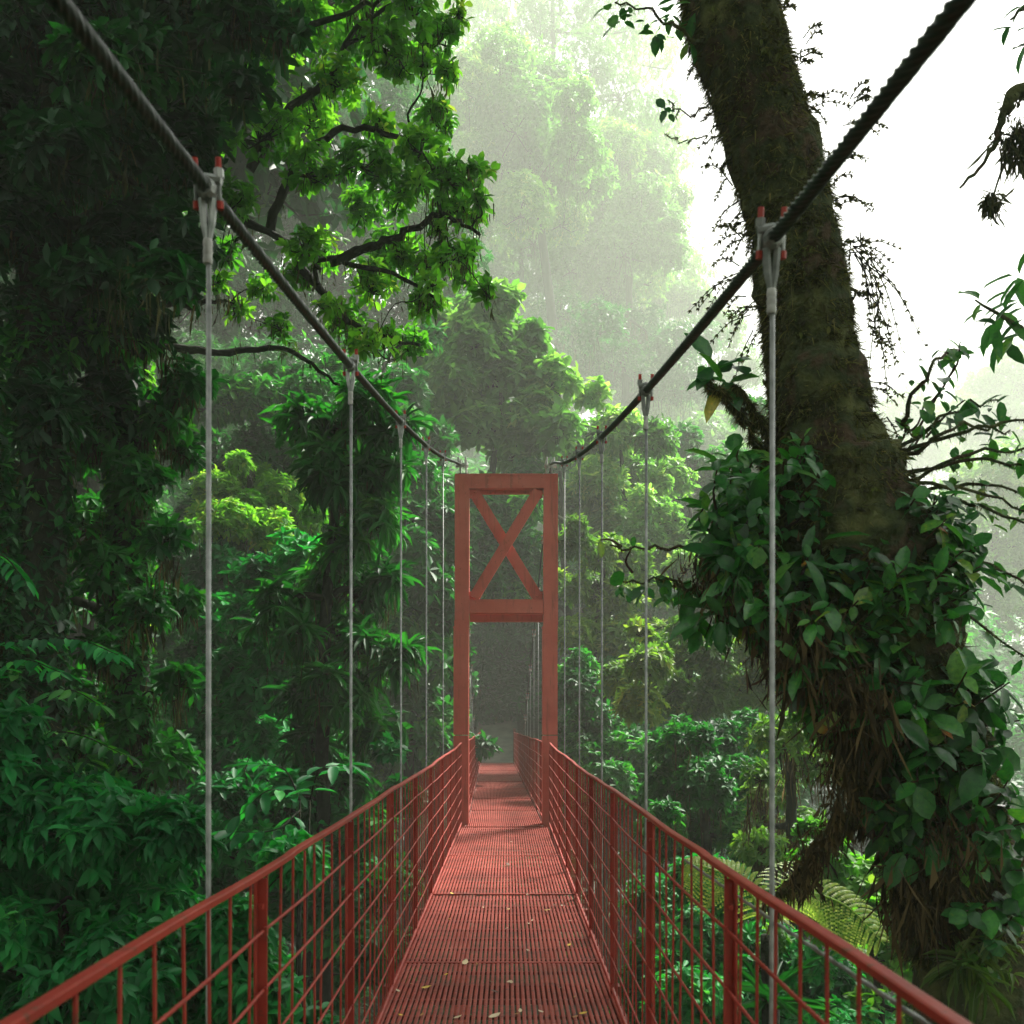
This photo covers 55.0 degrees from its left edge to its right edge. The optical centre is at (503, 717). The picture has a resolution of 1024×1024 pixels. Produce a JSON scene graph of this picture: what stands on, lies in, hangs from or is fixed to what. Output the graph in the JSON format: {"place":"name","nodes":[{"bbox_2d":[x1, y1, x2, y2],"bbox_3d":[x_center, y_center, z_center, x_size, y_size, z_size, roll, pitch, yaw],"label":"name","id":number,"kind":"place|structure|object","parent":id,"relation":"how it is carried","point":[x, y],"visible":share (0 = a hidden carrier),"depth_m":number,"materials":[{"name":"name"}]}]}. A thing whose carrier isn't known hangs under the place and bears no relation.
{"place":"outdoors","nodes":[
{"label":"outdoors","id":0,"kind":"place"},
{"bbox_2d":[477,717,517,763],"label":"path","id":1,"kind":"structure","parent":0,"point":[503,732],"depth_m":35.79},
{"bbox_2d":[160,420,1023,1023],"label":"ground","id":2,"kind":"structure","parent":0,"point":[522,730],"depth_m":26.41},
{"bbox_2d":[0,4,29,766],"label":"mossy tree","id":3,"kind":"object","parent":2,"relation":"on","point":[11,617],"visible":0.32,"depth_m":7.38,"materials":[{"name":"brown plant"}]},
{"bbox_2d":[0,554,134,683],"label":"understory shrub","id":4,"kind":"object","parent":2,"relation":"on","point":[89,649],"visible":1,"depth_m":6.03,"materials":[{"name":"green plant"}]},
{"bbox_2d":[32,689,142,773],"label":"understory shrub","id":5,"kind":"object","parent":2,"relation":"on","point":[88,742],"visible":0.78,"depth_m":6.42,"materials":[{"name":"green plant"}]},
{"bbox_2d":[9,408,201,740],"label":"forest tree","id":6,"kind":"object","parent":2,"relation":"on","point":[173,639],"visible":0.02,"depth_m":21.02,"materials":[{"name":"green plant"}]},
{"bbox_2d":[0,92,229,802],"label":"mossy tree","id":7,"kind":"object","parent":2,"relation":"on","point":[124,544],"visible":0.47,"depth_m":8.77,"materials":[{"name":"green plant"}]},
{"bbox_2d":[0,209,273,598],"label":"forest tree","id":8,"kind":"object","parent":2,"relation":"on","point":[240,278],"visible":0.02,"depth_m":33.66,"materials":[{"name":"green plant"}]},
{"bbox_2d":[0,0,318,772],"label":"mossy tree","id":9,"kind":"object","parent":2,"relation":"on","point":[64,150],"visible":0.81,"depth_m":7.96,"materials":[{"name":"green plant"}]},
{"bbox_2d":[0,687,344,1023],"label":"forest tree","id":10,"kind":"object","parent":2,"relation":"on","point":[93,873],"visible":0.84,"depth_m":6.00,"materials":[{"name":"green plant"}]},
{"bbox_2d":[68,0,420,763],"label":"canopy tree","id":11,"kind":"object","parent":2,"relation":"on","point":[310,212],"visible":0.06,"depth_m":20.49,"materials":[{"name":"green plant"}]},
{"bbox_2d":[180,449,329,891],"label":"forest tree","id":12,"kind":"object","parent":2,"relation":"on","point":[254,505],"visible":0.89,"depth_m":16.29,"materials":[{"name":"green plant"}]},
{"bbox_2d":[156,526,367,896],"bbox_3d":[-3.698,4.416,15.136,3.853,14.730,2.860,0,0,15],"label":"forest tree","id":13,"kind":"object","parent":2,"relation":"on","point":[240,676],"visible":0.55,"depth_m":14.45,"materials":[{"name":"green plant"}]},
{"bbox_2d":[156,329,399,694],"bbox_3d":[-6.693,-4.909,30.703,9.181,14.395,8.707,0,0,27],"label":"forest tree","id":14,"kind":"object","parent":2,"relation":"on","point":[221,365],"visible":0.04,"depth_m":28.73,"materials":[{"name":"green plant"}]},
{"bbox_2d":[211,762,372,1006],"bbox_3d":[-1.850,5.959,8.528,1.478,11.154,0.726,0,0,0],"label":"understory shrub","id":15,"kind":"object","parent":2,"relation":"on","point":[247,813],"visible":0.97,"depth_m":8.56,"materials":[{"name":"green plant"}]},
{"bbox_2d":[150,352,441,896],"bbox_3d":[-4.072,2.095,18.860,5.531,18.575,4.196,0,0,-25],"label":"forest tree","id":16,"kind":"object","parent":2,"relation":"on","point":[237,396],"visible":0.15,"depth_m":18.46,"materials":[{"name":"green plant"}]},
{"bbox_2d":[93,0,500,737],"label":"mossy tree","id":17,"kind":"object","parent":2,"relation":"on","point":[399,58],"visible":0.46,"depth_m":10.16,"materials":[{"name":"green plant"}]},
{"bbox_2d":[273,340,300,361],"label":"strap leaf tuft","id":18,"kind":"object","parent":17,"relation":"attached to","point":[283,354],"visible":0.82,"depth_m":11.06,"materials":[{"name":"green plant"}]},
{"bbox_2d":[179,731,427,1015],"bbox_3d":[-2.481,5.901,11.830,3.646,11.518,2.938,0,0,-19],"label":"forest tree","id":19,"kind":"object","parent":2,"relation":"on","point":[230,795],"visible":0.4,"depth_m":11.50,"materials":[{"name":"green plant"}]},
{"bbox_2d":[228,366,441,1014],"bbox_3d":[-2.055,3.704,11.964,2.704,15.817,2.054,0,0,0],"label":"forest tree","id":20,"kind":"object","parent":2,"relation":"on","point":[319,437],"visible":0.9,"depth_m":11.77,"materials":[{"name":"green plant"}]},
{"bbox_2d":[184,0,495,359],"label":"forest tree","id":21,"kind":"object","parent":2,"relation":"on","point":[385,93],"visible":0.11,"depth_m":38.99,"materials":[{"name":"green plant"}]},
{"bbox_2d":[297,471,478,755],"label":"forest tree","id":22,"kind":"object","parent":2,"relation":"on","point":[450,483],"visible":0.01,"depth_m":30.26,"materials":[{"name":"green plant"}]},
{"bbox_2d":[360,317,460,1023],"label":"forest tree","id":23,"kind":"object","parent":2,"relation":"on","point":[443,439],"visible":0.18,"depth_m":24.01,"materials":[{"name":"green plant"}]},
{"bbox_2d":[345,447,504,1023],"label":"forest tree","id":24,"kind":"object","parent":2,"relation":"on","point":[414,613],"visible":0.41,"depth_m":20.35,"materials":[{"name":"green plant"}]},
{"bbox_2d":[0,0,976,1023],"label":"suspension footbridge","id":25,"kind":"object","parent":2,"relation":"on","point":[495,807],"visible":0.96,"depth_m":5.14,"materials":[{"name":"paint"}]},
{"bbox_2d":[489,1012,499,1017],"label":"fallen leaf","id":26,"kind":"object","parent":25,"relation":"on","point":[494,1015],"visible":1,"depth_m":4.90,"materials":[{"name":"beige plant"}]},
{"bbox_2d":[391,277,615,865],"bbox_3d":[0.098,-3.871,27.872,6.578,16.437,4.222,0,0,0],"label":"forest tree","id":27,"kind":"object","parent":2,"relation":"on","point":[500,363],"visible":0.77,"depth_m":27.16,"materials":[{"name":"green plant"}]},
{"bbox_2d":[392,19,620,397],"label":"forest tree","id":28,"kind":"object","parent":2,"relation":"on","point":[512,108],"visible":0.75,"depth_m":92.27,"materials":[{"name":"green plant"}]},
{"bbox_2d":[3,314,1023,776],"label":"hillside shrubs","id":29,"kind":"object","parent":2,"relation":"on","point":[1005,658],"visible":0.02,"depth_m":62.41,"materials":[{"name":"green plant"}]},
{"bbox_2d":[454,454,589,957],"bbox_3d":[0.104,-0.468,26.340,3.966,13.654,3.494,0,0,42],"label":"forest tree","id":30,"kind":"object","parent":2,"relation":"on","point":[484,543],"visible":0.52,"depth_m":25.98,"materials":[{"name":"green plant"}]},
{"bbox_2d":[418,196,645,404],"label":"forest tree","id":31,"kind":"object","parent":2,"relation":"on","point":[501,263],"visible":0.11,"depth_m":122.64,"materials":[{"name":"green plant"}]},
{"bbox_2d":[469,564,600,726],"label":"forest tree","id":32,"kind":"object","parent":2,"relation":"on","point":[512,641],"visible":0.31,"depth_m":37.20,"materials":[{"name":"green plant"}]},
{"bbox_2d":[409,0,689,325],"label":"forest tree","id":33,"kind":"object","parent":2,"relation":"on","point":[606,74],"visible":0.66,"depth_m":125.03,"materials":[{"name":"green plant"}]},
{"bbox_2d":[438,647,671,756],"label":"undergrowth","id":34,"kind":"object","parent":2,"relation":"on","point":[560,712],"depth_m":37.18,"materials":[{"name":"green plant"}]},
{"bbox_2d":[394,97,722,418],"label":"forest tree","id":35,"kind":"object","parent":2,"relation":"on","point":[696,262],"visible":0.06,"depth_m":140.72,"materials":[{"name":"green plant"}]},
{"bbox_2d":[95,586,1023,1023],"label":"undergrowth","id":36,"kind":"object","parent":2,"relation":"on","point":[1015,780],"visible":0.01,"depth_m":26.43,"materials":[{"name":"green plant"}]},
{"bbox_2d":[558,645,665,1023],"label":"forest tree","id":37,"kind":"object","parent":2,"relation":"on","point":[623,743],"visible":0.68,"depth_m":18.38,"materials":[{"name":"green plant"}]},
{"bbox_2d":[558,512,675,1023],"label":"forest tree","id":38,"kind":"object","parent":2,"relation":"on","point":[616,642],"visible":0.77,"depth_m":21.52,"materials":[{"name":"green plant"}]},
{"bbox_2d":[539,111,695,403],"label":"forest tree","id":39,"kind":"object","parent":2,"relation":"on","point":[654,250],"visible":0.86,"depth_m":111.17,"materials":[{"name":"green plant"}]},
{"bbox_2d":[541,403,701,576],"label":"forest tree","id":40,"kind":"object","parent":2,"relation":"on","point":[670,475],"visible":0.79,"depth_m":29.26,"materials":[{"name":"green plant"}]},
{"bbox_2d":[525,279,731,420],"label":"forest tree","id":41,"kind":"object","parent":2,"relation":"on","point":[672,381],"visible":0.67,"depth_m":99.83,"materials":[{"name":"green plant"}]},
{"bbox_2d":[562,362,718,430],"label":"forest tree","id":42,"kind":"object","parent":2,"relation":"on","point":[671,414],"visible":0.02,"depth_m":123.95,"materials":[{"name":"green plant"}]},
{"bbox_2d":[528,393,768,634],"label":"forest tree","id":43,"kind":"object","parent":2,"relation":"on","point":[691,437],"visible":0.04,"depth_m":38.33,"materials":[{"name":"green plant"}]},
{"bbox_2d":[613,482,714,625],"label":"forest tree","id":44,"kind":"object","parent":2,"relation":"on","point":[671,527],"visible":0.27,"depth_m":26.74,"materials":[{"name":"green plant"}]},
{"bbox_2d":[536,665,814,942],"bbox_3d":[4.170,3.821,22.904,6.797,10.587,4.580,0,0,0],"label":"forest tree","id":45,"kind":"object","parent":2,"relation":"on","point":[804,801],"visible":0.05,"depth_m":22.44,"materials":[{"name":"green plant"}]},
{"bbox_2d":[594,615,788,906],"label":"forest tree","id":46,"kind":"object","parent":2,"relation":"on","point":[673,689],"visible":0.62,"depth_m":16.50,"materials":[{"name":"green plant"}]},
{"bbox_2d":[645,276,764,436],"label":"forest tree","id":47,"kind":"object","parent":2,"relation":"on","point":[682,299],"visible":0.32,"depth_m":133.69,"materials":[{"name":"green plant"}]},
{"bbox_2d":[633,707,790,973],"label":"forest tree","id":48,"kind":"object","parent":2,"relation":"on","point":[703,780],"visible":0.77,"depth_m":12.74,"materials":[{"name":"green plant"}]},
{"bbox_2d":[673,410,768,497],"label":"forest tree","id":49,"kind":"object","parent":2,"relation":"on","point":[715,434],"visible":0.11,"depth_m":88.37,"materials":[{"name":"green plant"}]},
{"bbox_2d":[603,853,895,1023],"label":"forest tree","id":50,"kind":"object","parent":2,"relation":"on","point":[841,982],"visible":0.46,"depth_m":8.93,"materials":[{"name":"green plant"}]},
{"bbox_2d":[718,954,843,1023],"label":"palm shrub","id":51,"kind":"object","parent":2,"relation":"on","point":[787,1003],"visible":0.58,"depth_m":6.28,"materials":[{"name":"green plant"}]},
{"bbox_2d":[728,708,841,946],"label":"forest tree","id":52,"kind":"object","parent":2,"relation":"on","point":[752,846],"visible":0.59,"depth_m":10.35,"materials":[{"name":"green plant"}]},
{"bbox_2d":[684,856,888,1023],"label":"tree fern","id":53,"kind":"object","parent":2,"relation":"on","point":[813,908],"visible":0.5,"depth_m":7.15,"materials":[{"name":"green plant"}]},
{"bbox_2d":[610,0,1023,1023],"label":"leaning mossy tree","id":54,"kind":"object","parent":2,"relation":"on","point":[760,106],"visible":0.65,"depth_m":5.07,"materials":[{"name":"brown plant"}]},
{"bbox_2d":[597,531,635,572],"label":"epiphyte shrub","id":55,"kind":"object","parent":54,"relation":"attached to","point":[601,548],"visible":0.98,"depth_m":5.10,"materials":[{"name":"green plant"}]},
{"bbox_2d":[593,0,696,63],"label":"epiphyte shrub","id":56,"kind":"object","parent":54,"relation":"attached to","point":[657,43],"visible":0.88,"depth_m":5.20,"materials":[{"name":"green plant"}]},
{"bbox_2d":[656,98,674,122],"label":"epiphyte shrub","id":57,"kind":"object","parent":54,"relation":"attached to","point":[660,103],"visible":1,"depth_m":5.21,"materials":[{"name":"green plant"}]},
{"bbox_2d":[610,571,725,654],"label":"epiphyte shrub","id":58,"kind":"object","parent":54,"relation":"attached to","point":[693,635],"visible":0.85,"depth_m":5.07,"materials":[{"name":"green plant"}]},
{"bbox_2d":[684,333,758,422],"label":"epiphyte shrub","id":59,"kind":"object","parent":54,"relation":"attached to","point":[702,346],"visible":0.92,"depth_m":5.07,"materials":[{"name":"green plant"}]},
{"bbox_2d":[676,433,784,584],"bbox_3d":[1.192,-1.076,5.036,0.529,0.832,0.900,0,0,26],"label":"epiphyte shrub","id":60,"kind":"object","parent":54,"relation":"attached to","point":[747,523],"visible":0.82,"depth_m":4.81,"materials":[{"name":"green plant"}]},
{"bbox_2d":[698,485,777,603],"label":"strap leaf tuft","id":61,"kind":"object","parent":54,"relation":"attached to","point":[758,571],"visible":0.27,"depth_m":4.78,"materials":[{"name":"green plant"}]},
{"bbox_2d":[668,530,811,656],"bbox_3d":[1.277,-0.621,5.055,0.668,0.638,0.961,0,0,29],"label":"epiphyte shrub","id":62,"kind":"object","parent":54,"relation":"attached to","point":[724,632],"visible":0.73,"depth_m":4.78,"materials":[{"name":"green plant"}]},
{"bbox_2d":[760,428,835,542],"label":"epiphyte shrub","id":63,"kind":"object","parent":54,"relation":"attached to","point":[794,509],"visible":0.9,"depth_m":4.91,"materials":[{"name":"green plant"}]},
{"bbox_2d":[766,525,924,666],"bbox_3d":[1.655,-0.600,4.934,0.957,0.745,0.739,0,0,-27],"label":"epiphyte shrub","id":64,"kind":"object","parent":54,"relation":"attached to","point":[814,566],"visible":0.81,"depth_m":4.78,"materials":[{"name":"green plant"}]},
{"bbox_2d":[768,625,945,755],"bbox_3d":[1.787,-0.165,4.942,1.060,0.827,0.790,0,0,-39],"label":"epiphyte shrub","id":65,"kind":"object","parent":54,"relation":"attached to","point":[914,732],"visible":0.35,"depth_m":4.76,"materials":[{"name":"green plant"}]},
{"bbox_2d":[858,734,993,889],"bbox_3d":[2.104,0.450,5.012,0.815,0.831,0.681,0,0,-33],"label":"epiphyte shrub","id":66,"kind":"object","parent":54,"relation":"attached to","point":[919,801],"visible":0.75,"depth_m":4.88,"materials":[{"name":"green plant"}]},
{"bbox_2d":[893,339,980,460],"bbox_3d":[2.317,-1.673,5.468,0.468,0.798,0.471,0,0,-14],"label":"epiphyte shrub","id":67,"kind":"object","parent":54,"relation":"attached to","point":[929,406],"visible":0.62,"depth_m":5.38,"materials":[{"name":"green plant"}]},
{"bbox_2d":[863,480,1011,646],"bbox_3d":[2.187,-0.771,5.010,1.018,0.848,0.685,0,0,-38],"label":"epiphyte shrub","id":68,"kind":"object","parent":54,"relation":"attached to","point":[957,556],"visible":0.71,"depth_m":4.84,"materials":[{"name":"green plant"}]},
{"bbox_2d":[880,647,1023,804],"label":"epiphyte shrub","id":69,"kind":"object","parent":54,"relation":"attached to","point":[961,725],"visible":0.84,"depth_m":4.80,"materials":[{"name":"green plant"}]},
{"bbox_2d":[909,341,1023,695],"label":"epiphyte shrub","id":70,"kind":"object","parent":54,"relation":"attached to","point":[965,410],"visible":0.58,"depth_m":5.31,"materials":[{"name":"green plant"}]},
{"bbox_2d":[919,928,1023,1023],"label":"strap leaf tuft","id":71,"kind":"object","parent":54,"relation":"attached to","point":[966,976],"visible":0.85,"depth_m":4.81,"materials":[{"name":"green plant"}]},
{"bbox_2d":[926,893,1023,983],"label":"epiphyte shrub","id":72,"kind":"object","parent":54,"relation":"attached to","point":[990,925],"visible":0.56,"depth_m":4.79,"materials":[{"name":"green plant"}]},
{"bbox_2d":[947,758,1023,917],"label":"epiphyte shrub","id":73,"kind":"object","parent":54,"relation":"attached to","point":[1012,876],"visible":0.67,"depth_m":4.84,"materials":[{"name":"green plant"}]},
{"bbox_2d":[759,815,913,1023],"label":"forest tree","id":74,"kind":"object","parent":2,"relation":"on","point":[850,874],"visible":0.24,"depth_m":8.55,"materials":[{"name":"green plant"}]},
{"bbox_2d":[873,381,981,480],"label":"forest tree","id":75,"kind":"object","parent":2,"relation":"on","point":[932,455],"visible":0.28,"depth_m":199.23,"materials":[{"name":"green plant"}]},
{"bbox_2d":[928,340,1023,661],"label":"forest tree","id":76,"kind":"object","parent":2,"relation":"on","point":[1005,378],"visible":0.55,"depth_m":171.82,"materials":[{"name":"green plant"}]},
{"bbox_2d":[929,426,1023,656],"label":"forest tree","id":77,"kind":"object","parent":2,"relation":"on","point":[1006,550],"visible":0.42,"depth_m":81.49,"materials":[{"name":"green plant"}]},
{"bbox_2d":[958,0,1023,372],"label":"overhanging tree","id":78,"kind":"object","parent":2,"relation":"on","point":[1011,151],"visible":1,"depth_m":6.39,"materials":[{"name":"green plant"}]},
{"bbox_2d":[199,0,1023,654],"label":"sky","id":79,"kind":"structure","parent":0,"point":[944,119],"materials":[{"name":"white"}]}
]}

